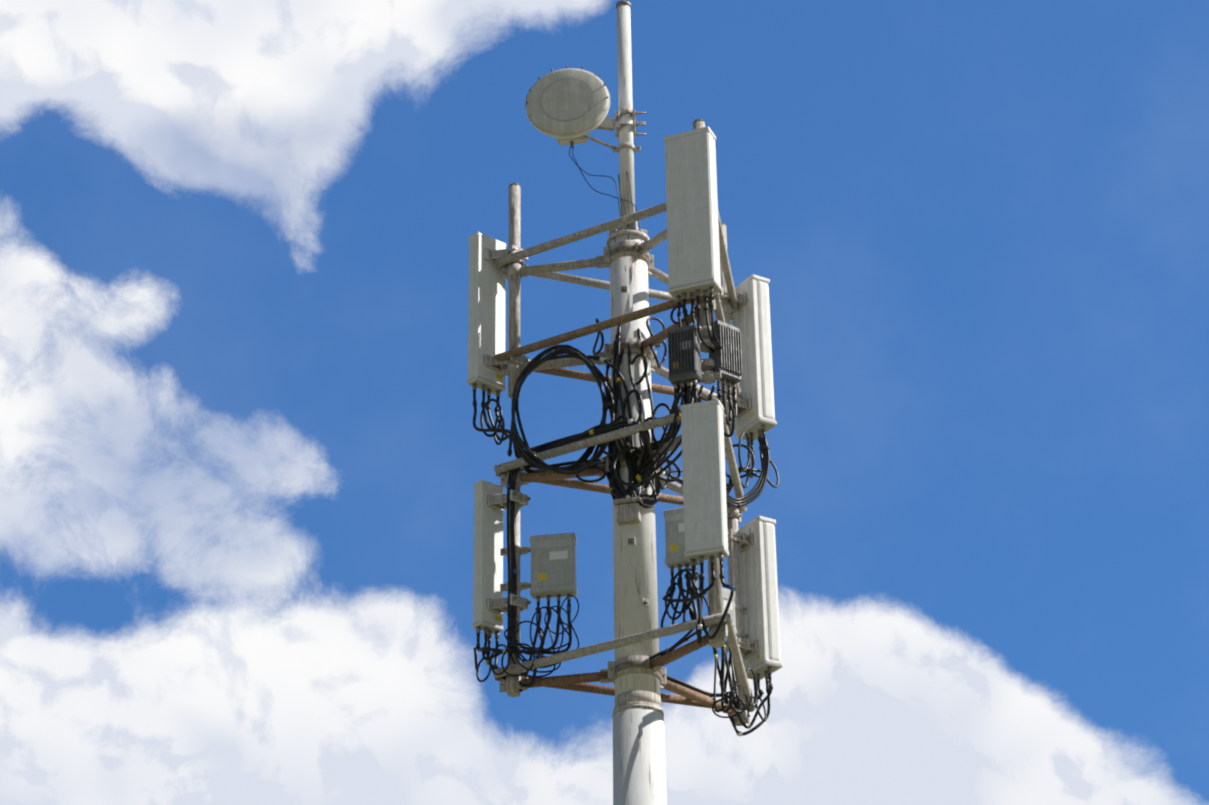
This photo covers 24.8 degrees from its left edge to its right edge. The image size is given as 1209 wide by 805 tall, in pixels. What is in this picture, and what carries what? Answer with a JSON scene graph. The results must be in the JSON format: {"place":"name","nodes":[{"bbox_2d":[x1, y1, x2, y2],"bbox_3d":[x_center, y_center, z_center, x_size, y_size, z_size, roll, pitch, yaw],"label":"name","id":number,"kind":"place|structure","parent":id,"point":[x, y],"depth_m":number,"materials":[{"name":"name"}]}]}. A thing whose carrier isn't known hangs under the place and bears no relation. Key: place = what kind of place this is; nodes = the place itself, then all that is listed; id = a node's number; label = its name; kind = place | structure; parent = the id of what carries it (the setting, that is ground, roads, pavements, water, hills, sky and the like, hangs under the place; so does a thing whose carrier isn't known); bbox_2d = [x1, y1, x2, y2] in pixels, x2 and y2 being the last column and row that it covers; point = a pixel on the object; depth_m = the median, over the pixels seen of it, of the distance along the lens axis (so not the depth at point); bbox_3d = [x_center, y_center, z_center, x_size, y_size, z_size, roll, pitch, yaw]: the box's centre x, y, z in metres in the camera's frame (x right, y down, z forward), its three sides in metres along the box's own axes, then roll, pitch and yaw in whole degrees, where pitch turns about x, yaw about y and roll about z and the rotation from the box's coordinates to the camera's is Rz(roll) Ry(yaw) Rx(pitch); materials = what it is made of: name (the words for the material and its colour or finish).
{"place":"outdoors","nodes":[
{"label":"outdoors","id":0,"kind":"place"},
{"bbox_2d":[0,0,1191,804],"bbox_3d":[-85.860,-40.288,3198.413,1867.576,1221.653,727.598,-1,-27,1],"label":"cloud","id":1,"kind":"structure","parent":0,"point":[244,692],"depth_m":3192.43,"materials":[{"name":"white"}]},
{"bbox_2d":[0,0,1208,804],"label":"sky","id":2,"kind":"structure","parent":0,"point":[978,230],"materials":[{"name":"blue"}]},
{"bbox_2d":[467,0,782,804],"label":"tower","id":3,"kind":"structure","parent":0,"point":[569,106],"depth_m":18.86,"materials":[{"name":"metal"}]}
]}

